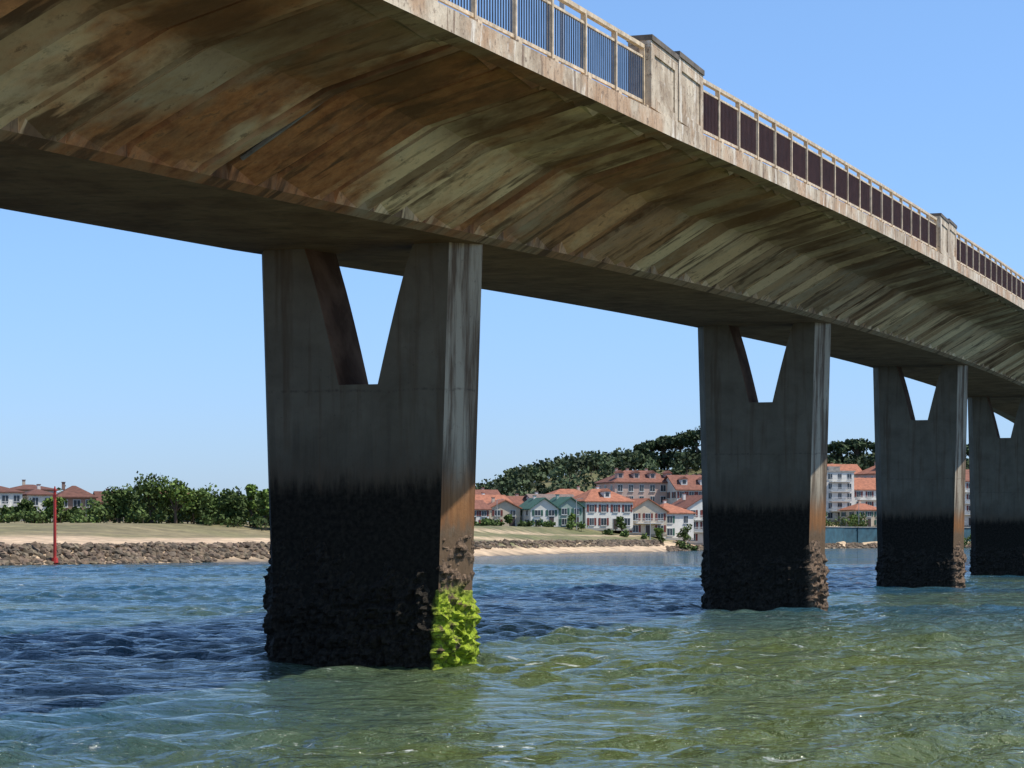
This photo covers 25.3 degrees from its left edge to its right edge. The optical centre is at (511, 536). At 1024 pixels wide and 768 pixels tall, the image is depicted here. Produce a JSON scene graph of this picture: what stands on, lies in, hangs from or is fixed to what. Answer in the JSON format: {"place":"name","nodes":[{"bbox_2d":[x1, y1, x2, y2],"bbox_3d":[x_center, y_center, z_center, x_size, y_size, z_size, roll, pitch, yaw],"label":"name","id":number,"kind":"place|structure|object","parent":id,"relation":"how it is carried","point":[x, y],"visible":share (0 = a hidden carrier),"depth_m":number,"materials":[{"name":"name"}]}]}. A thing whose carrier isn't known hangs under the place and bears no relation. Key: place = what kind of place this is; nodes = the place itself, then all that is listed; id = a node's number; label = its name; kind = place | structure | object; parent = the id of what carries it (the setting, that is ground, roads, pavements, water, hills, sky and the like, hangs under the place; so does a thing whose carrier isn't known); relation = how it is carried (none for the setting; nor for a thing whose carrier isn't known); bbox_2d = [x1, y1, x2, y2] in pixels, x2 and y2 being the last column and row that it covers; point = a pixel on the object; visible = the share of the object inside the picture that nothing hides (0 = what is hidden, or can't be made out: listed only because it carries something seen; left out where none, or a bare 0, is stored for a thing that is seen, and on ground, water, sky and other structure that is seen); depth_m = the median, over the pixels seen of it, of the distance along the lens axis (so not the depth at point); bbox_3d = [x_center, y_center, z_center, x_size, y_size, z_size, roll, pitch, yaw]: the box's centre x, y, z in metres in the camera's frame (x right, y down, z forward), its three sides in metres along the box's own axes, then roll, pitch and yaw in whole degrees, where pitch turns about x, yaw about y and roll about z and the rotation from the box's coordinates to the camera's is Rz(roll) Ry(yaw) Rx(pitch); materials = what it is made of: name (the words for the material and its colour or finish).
{"place":"outdoors","nodes":[
{"label":"outdoors","id":0,"kind":"place"},
{"bbox_2d":[0,467,876,564],"bbox_3d":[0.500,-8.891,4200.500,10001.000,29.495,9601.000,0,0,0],"label":"ground","id":1,"kind":"structure","parent":0,"point":[19,532],"depth_m":299.44,"materials":[{"name":"beige sand"}]},
{"bbox_2d":[0,486,24,520],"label":"waterside block","id":2,"kind":"structure","parent":1,"relation":"on","point":[9,497],"depth_m":398.35,"materials":[{"name":"paint"}]},
{"bbox_2d":[0,495,19,507],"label":"windows and doors","id":3,"kind":"structure","parent":2,"relation":"in","point":[5,498],"depth_m":398.03,"materials":[{"name":"white glass"}]},
{"bbox_2d":[13,497,37,522],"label":"deciduous tree","id":4,"kind":"object","parent":1,"relation":"on","point":[25,505],"visible":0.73,"depth_m":314.38,"materials":[{"name":"green plant"}]},
{"bbox_2d":[11,480,58,493],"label":"waterside block","id":5,"kind":"structure","parent":1,"relation":"on","point":[25,488],"depth_m":420.67,"materials":[{"name":"ceramic"}]},
{"bbox_2d":[22,484,57,521],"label":"waterside block","id":6,"kind":"structure","parent":1,"relation":"on","point":[38,495],"depth_m":400.97,"materials":[{"name":"paint"}]},
{"bbox_2d":[25,497,51,521],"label":"windows and doors","id":7,"kind":"structure","parent":6,"relation":"in","point":[35,499],"depth_m":400.37,"materials":[{"name":"white glass"}]},
{"bbox_2d":[40,497,69,520],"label":"deciduous tree","id":8,"kind":"object","parent":1,"relation":"on","point":[47,503],"visible":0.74,"depth_m":314.12,"materials":[{"name":"green plant"}]},
{"bbox_2d":[52,486,57,563],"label":"channel marker pole","id":9,"kind":"object","parent":1,"relation":"on","point":[55,559],"visible":0.97,"depth_m":231.38,"materials":[{"name":"red metal"}]},
{"bbox_2d":[56,482,97,519],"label":"brown roof hall","id":10,"kind":"structure","parent":1,"relation":"on","point":[73,496],"depth_m":405.61,"materials":[{"name":"tile"}]},
{"bbox_2d":[63,499,91,515],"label":"windows and doors","id":11,"kind":"structure","parent":10,"relation":"in","point":[75,502],"depth_m":405.09,"materials":[{"name":"glass"}]},
{"bbox_2d":[93,488,124,521],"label":"brown roof hall","id":12,"kind":"structure","parent":1,"relation":"on","point":[98,494],"depth_m":411.46,"materials":[{"name":"ceramic"}]},
{"bbox_2d":[100,486,133,522],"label":"deciduous tree","id":13,"kind":"object","parent":1,"relation":"on","point":[117,502],"visible":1,"depth_m":313.80,"materials":[{"name":"green plant"}]},
{"bbox_2d":[0,485,260,521],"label":"distant tree belt","id":14,"kind":"object","parent":1,"relation":"on","point":[7,511],"visible":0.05,"depth_m":388.49,"materials":[{"name":"green plant"}]},
{"bbox_2d":[0,506,269,530],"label":"bank scrub","id":15,"kind":"object","parent":1,"relation":"on","point":[32,516],"visible":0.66,"depth_m":312.07,"materials":[{"name":"green plant"}]},
{"bbox_2d":[0,541,270,565],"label":"riprap rocks","id":16,"kind":"object","parent":1,"relation":"on","point":[95,553],"visible":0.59,"depth_m":243.13,"materials":[{"name":"stone"}]},
{"bbox_2d":[126,471,170,522],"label":"deciduous tree","id":17,"kind":"object","parent":1,"relation":"on","point":[146,488],"visible":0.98,"depth_m":312.93,"materials":[{"name":"green plant"}]},
{"bbox_2d":[80,490,268,523],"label":"distant tree belt","id":18,"kind":"object","parent":1,"relation":"on","point":[132,504],"visible":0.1,"depth_m":324.41,"materials":[{"name":"green plant"}]},
{"bbox_2d":[155,475,200,523],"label":"deciduous tree","id":19,"kind":"object","parent":1,"relation":"on","point":[177,494],"visible":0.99,"depth_m":312.53,"materials":[{"name":"green plant"}]},
{"bbox_2d":[182,482,219,523],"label":"deciduous tree","id":20,"kind":"object","parent":1,"relation":"on","point":[206,503],"visible":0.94,"depth_m":314.56,"materials":[{"name":"green plant"}]},
{"bbox_2d":[218,486,250,520],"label":"deciduous tree","id":21,"kind":"object","parent":1,"relation":"on","point":[232,503],"visible":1,"depth_m":314.93,"materials":[{"name":"green plant"}]},
{"bbox_2d":[244,483,257,525],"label":"deciduous tree","id":22,"kind":"object","parent":1,"relation":"on","point":[250,490],"visible":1,"depth_m":317.50,"materials":[{"name":"green plant"}]},
{"bbox_2d":[256,488,268,527],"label":"deciduous tree","id":23,"kind":"object","parent":1,"relation":"on","point":[264,497],"visible":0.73,"depth_m":315.30,"materials":[{"name":"green plant"}]},
{"bbox_2d":[265,491,268,514],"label":"deciduous tree","id":24,"kind":"object","parent":1,"relation":"on","point":[267,507],"visible":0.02,"depth_m":312.14,"materials":[{"name":"green plant"}]},
{"bbox_2d":[476,510,488,521],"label":"walls","id":25,"kind":"structure","parent":1,"relation":"on","point":[478,518],"depth_m":458.99,"materials":[{"name":"white paint"}]},
{"bbox_2d":[474,510,488,522],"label":"windows and doors","id":26,"kind":"structure","parent":25,"relation":"attached to","point":[483,513],"depth_m":459.02,"materials":[{"name":"white glass"}]},
{"bbox_2d":[475,500,491,509],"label":"roof","id":27,"kind":"structure","parent":25,"relation":"on","point":[481,505],"depth_m":460.35,"materials":[{"name":"ceramic"}]},
{"bbox_2d":[475,487,500,494],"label":"apartment block","id":28,"kind":"structure","parent":1,"relation":"on","point":[489,492],"depth_m":511.20,"materials":[{"name":"tile"}]},
{"bbox_2d":[489,501,519,525],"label":"walls","id":29,"kind":"structure","parent":1,"relation":"on","point":[505,507],"depth_m":464.21,"materials":[{"name":"beige paint"}]},
{"bbox_2d":[492,510,515,525],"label":"windows and doors","id":30,"kind":"structure","parent":29,"relation":"attached to","point":[500,513],"depth_m":463.93,"materials":[{"name":"white glass"}]},
{"bbox_2d":[486,497,521,508],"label":"roof","id":31,"kind":"structure","parent":29,"relation":"on","point":[492,503],"depth_m":464.92,"materials":[{"name":"ceramic"}]},
{"bbox_2d":[503,514,512,524],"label":"garden tree","id":32,"kind":"object","parent":1,"relation":"on","point":[508,518],"visible":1,"depth_m":460.65,"materials":[{"name":"green plant"}]},
{"bbox_2d":[0,0,1023,670],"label":"concrete road bridge","id":33,"kind":"structure","parent":1,"relation":"on","point":[448,164],"depth_m":49.90,"materials":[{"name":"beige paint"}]},
{"bbox_2d":[520,499,558,526],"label":"walls","id":34,"kind":"structure","parent":1,"relation":"on","point":[544,505],"depth_m":462.32,"materials":[{"name":"white paint"}]},
{"bbox_2d":[520,510,556,525],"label":"windows and doors","id":35,"kind":"structure","parent":34,"relation":"attached to","point":[540,512],"depth_m":462.38,"materials":[{"name":"white glass"}]},
{"bbox_2d":[519,495,560,509],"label":"roof","id":36,"kind":"structure","parent":34,"relation":"on","point":[529,503],"depth_m":463.86,"materials":[{"name":"tile"}]},
{"bbox_2d":[547,486,583,495],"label":"apartment block","id":37,"kind":"structure","parent":1,"relation":"on","point":[574,492],"depth_m":514.41,"materials":[{"name":"tile"}]},
{"bbox_2d":[558,498,582,526],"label":"walls","id":38,"kind":"structure","parent":1,"relation":"on","point":[570,503],"depth_m":464.24,"materials":[{"name":"white paint"}]},
{"bbox_2d":[550,494,585,507],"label":"roof","id":39,"kind":"structure","parent":38,"relation":"on","point":[557,500],"depth_m":465.44,"materials":[{"name":"tile"}]},
{"bbox_2d":[559,508,580,527],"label":"windows and doors","id":40,"kind":"structure","parent":38,"relation":"attached to","point":[563,511],"depth_m":463.87,"materials":[{"name":"white glass"}]},
{"bbox_2d":[567,512,575,520],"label":"garden tree","id":41,"kind":"object","parent":1,"relation":"on","point":[571,516],"visible":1,"depth_m":461.48,"materials":[{"name":"green plant"}]},
{"bbox_2d":[576,498,582,529],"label":"street lamp","id":42,"kind":"object","parent":1,"relation":"on","point":[576,512],"visible":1,"depth_m":457.94,"materials":[{"name":"metal"}]},
{"bbox_2d":[573,486,635,530],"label":"orange roof villa","id":43,"kind":"object","parent":1,"relation":"on","point":[604,508],"visible":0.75,"depth_m":468.08,"materials":[{"name":"paint"}]},
{"bbox_2d":[587,504,632,529],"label":"windows and doors","id":44,"kind":"structure","parent":43,"relation":"in","point":[603,508],"depth_m":467.62,"materials":[{"name":"white glass"}]},
{"bbox_2d":[615,516,626,532],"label":"garden tree","id":45,"kind":"object","parent":1,"relation":"on","point":[620,523],"visible":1,"depth_m":465.42,"materials":[{"name":"green plant"}]},
{"bbox_2d":[594,468,671,504],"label":"apartment block","id":46,"kind":"structure","parent":1,"relation":"on","point":[636,484],"depth_m":523.22,"materials":[{"name":"ceramic"}]},
{"bbox_2d":[598,484,665,502],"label":"windows and doors","id":47,"kind":"structure","parent":46,"relation":"in","point":[620,486],"depth_m":522.37,"materials":[{"name":"white glass"}]},
{"bbox_2d":[617,497,669,536],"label":"orange roof villa","id":48,"kind":"object","parent":1,"relation":"on","point":[642,508],"visible":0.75,"depth_m":471.71,"materials":[{"name":"paint"}]},
{"bbox_2d":[630,513,665,535],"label":"windows and doors","id":49,"kind":"structure","parent":48,"relation":"in","point":[660,517],"depth_m":471.52,"materials":[{"name":"white glass"}]},
{"bbox_2d":[633,440,662,452],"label":"umbrella pine","id":50,"kind":"object","parent":1,"relation":"on","point":[649,444],"visible":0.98,"depth_m":748.62,"materials":[{"name":"green plant"}]},
{"bbox_2d":[650,511,656,538],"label":"street lamp","id":51,"kind":"object","parent":1,"relation":"on","point":[650,523],"visible":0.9,"depth_m":462.96,"materials":[{"name":"metal"}]},
{"bbox_2d":[654,527,663,536],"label":"garden tree","id":52,"kind":"object","parent":1,"relation":"on","point":[659,531],"visible":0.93,"depth_m":467.51,"materials":[{"name":"green plant"}]},
{"bbox_2d":[651,435,681,469],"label":"umbrella pine","id":53,"kind":"object","parent":1,"relation":"on","point":[665,437],"visible":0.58,"depth_m":749.62,"materials":[{"name":"green plant"}]},
{"bbox_2d":[657,500,696,539],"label":"orange roof villa","id":54,"kind":"object","parent":1,"relation":"on","point":[678,518],"visible":0.48,"depth_m":478.38,"materials":[{"name":"paint"}]},
{"bbox_2d":[667,516,688,538],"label":"windows and doors","id":55,"kind":"structure","parent":54,"relation":"in","point":[670,519],"depth_m":477.31,"materials":[{"name":"white glass"}]},
{"bbox_2d":[657,432,698,468],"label":"umbrella pine","id":56,"kind":"object","parent":1,"relation":"on","point":[674,441],"visible":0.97,"depth_m":741.41,"materials":[{"name":"green plant"}]},
{"bbox_2d":[664,474,701,503],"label":"apartment block","id":57,"kind":"structure","parent":1,"relation":"on","point":[679,485],"depth_m":521.21,"materials":[{"name":"tile"}]},
{"bbox_2d":[666,491,701,503],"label":"windows and doors","id":58,"kind":"structure","parent":57,"relation":"in","point":[679,493],"depth_m":519.77,"materials":[{"name":"white glass"}]},
{"bbox_2d":[676,524,692,540],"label":"garden tree","id":59,"kind":"object","parent":1,"relation":"on","point":[684,534],"visible":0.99,"depth_m":471.61,"materials":[{"name":"green plant"}]},
{"bbox_2d":[675,426,700,454],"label":"umbrella pine","id":60,"kind":"object","parent":1,"relation":"on","point":[691,435],"visible":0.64,"depth_m":740.32,"materials":[{"name":"green plant"}]},
{"bbox_2d":[683,499,702,544],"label":"walls","id":61,"kind":"structure","parent":1,"relation":"on","point":[697,505],"depth_m":487.22,"materials":[{"name":"white paint"}]},
{"bbox_2d":[671,493,701,508],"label":"roof","id":62,"kind":"structure","parent":61,"relation":"on","point":[685,501],"depth_m":490.73,"materials":[{"name":"tile"}]},
{"bbox_2d":[680,510,702,540],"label":"windows and doors","id":63,"kind":"structure","parent":61,"relation":"attached to","point":[696,523],"depth_m":486.94,"materials":[{"name":"grey glass"}]},
{"bbox_2d":[475,443,968,495],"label":"hill forest","id":64,"kind":"object","parent":1,"relation":"on","point":[529,475],"visible":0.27,"depth_m":728.45,"materials":[{"name":"green plant"}]},
{"bbox_2d":[474,539,970,550],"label":"riprap rocks","id":65,"kind":"object","parent":1,"relation":"on","point":[564,543],"visible":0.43,"depth_m":413.05,"materials":[{"name":"stone"}]},
{"bbox_2d":[474,512,970,550],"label":"garden hedge","id":66,"kind":"object","parent":1,"relation":"on","point":[571,524],"visible":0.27,"depth_m":456.56,"materials":[{"name":"green plant"}]},
{"bbox_2d":[826,466,854,521],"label":"white apartment tower","id":67,"kind":"structure","parent":1,"relation":"on","point":[840,491],"depth_m":601.06,"materials":[{"name":"paint"}]},
{"bbox_2d":[827,473,851,520],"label":"windows and doors","id":68,"kind":"structure","parent":67,"relation":"in","point":[830,475],"depth_m":600.29,"materials":[{"name":"white glass"}]},
{"bbox_2d":[828,440,852,462],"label":"umbrella pine","id":69,"kind":"object","parent":1,"relation":"on","point":[839,447],"visible":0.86,"depth_m":745.41,"materials":[{"name":"green plant"}]},
{"bbox_2d":[837,500,876,527],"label":"orange roof villa","id":70,"kind":"object","parent":1,"relation":"on","point":[869,511],"visible":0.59,"depth_m":592.94,"materials":[{"name":"ceramic"}]},
{"bbox_2d":[841,511,876,526],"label":"windows and doors","id":71,"kind":"structure","parent":70,"relation":"in","point":[868,514],"depth_m":592.29,"materials":[{"name":"grey glass"}]},
{"bbox_2d":[843,438,871,456],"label":"umbrella pine","id":72,"kind":"object","parent":1,"relation":"on","point":[858,445],"visible":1,"depth_m":747.22,"materials":[{"name":"green plant"}]},
{"bbox_2d":[854,465,875,477],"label":"apartment block","id":73,"kind":"structure","parent":1,"relation":"on","point":[870,472],"depth_m":623.13,"materials":[{"name":"tile"}]},
{"bbox_2d":[854,477,875,506],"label":"apartment block","id":74,"kind":"structure","parent":1,"relation":"on","point":[865,490],"depth_m":607.32,"materials":[{"name":"tile"}]},
{"bbox_2d":[855,491,873,505],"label":"windows and doors","id":75,"kind":"structure","parent":74,"relation":"in","point":[869,494],"depth_m":606.93,"materials":[{"name":"grey glass"}]},
{"bbox_2d":[869,442,874,452],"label":"umbrella pine","id":76,"kind":"object","parent":1,"relation":"on","point":[872,448],"visible":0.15,"depth_m":742.61,"materials":[{"name":"green plant"}]},
{"bbox_2d":[825,526,970,543],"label":"sea wall","id":77,"kind":"structure","parent":1,"relation":"on","point":[849,534],"depth_m":568.76,"materials":[{"name":"grey concrete"}]},
{"bbox_2d":[964,469,970,526],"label":"apartment block","id":78,"kind":"structure","parent":1,"relation":"on","point":[967,523],"depth_m":612.97,"materials":[{"name":"paint"}]},
{"bbox_2d":[965,483,970,525],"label":"windows and doors","id":79,"kind":"structure","parent":78,"relation":"in","point":[968,484],"depth_m":613.03,"materials":[{"name":"grey glass"}]},
{"bbox_2d":[966,443,968,456],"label":"umbrella pine","id":80,"kind":"object","parent":1,"relation":"on","point":[967,449],"visible":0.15,"depth_m":740.56,"materials":[{"name":"green plant"}]},
{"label":"walls","id":81,"kind":"object","parent":1,"relation":"on","visible":0},
{"bbox_2d":[475,492,513,503],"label":"roof","id":82,"kind":"structure","parent":81,"relation":"on","point":[485,498],"depth_m":481.47,"materials":[{"name":"tile"}]},
{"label":"walls","id":83,"kind":"object","parent":1,"relation":"on","visible":0},
{"bbox_2d":[507,494,526,505],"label":"roof","id":84,"kind":"structure","parent":83,"relation":"on","point":[517,499],"depth_m":483.82,"materials":[{"name":"tile"}]},
{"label":"walls","id":85,"kind":"object","parent":1,"relation":"on","visible":0},
{"bbox_2d":[523,492,573,499],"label":"roof","id":86,"kind":"structure","parent":85,"relation":"on","point":[549,496],"depth_m":484.94,"materials":[{"name":"ceramic"}]},
{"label":"walls","id":87,"kind":"object","parent":1,"relation":"on","visible":0},
{"bbox_2d":[827,463,861,473],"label":"roof","id":88,"kind":"structure","parent":87,"relation":"on","point":[856,468],"depth_m":666.90,"materials":[{"name":"tile"}]},
{"bbox_2d":[0,548,1023,767],"bbox_3d":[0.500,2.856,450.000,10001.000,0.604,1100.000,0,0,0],"label":"river water","id":89,"kind":"structure","parent":0,"point":[621,660],"depth_m":45.38,"materials":[{"name":"blue liquid"}]},
{"bbox_2d":[0,0,1023,495],"label":"sky","id":90,"kind":"structure","parent":0,"point":[123,354],"materials":[{"name":"blue"}]}
]}

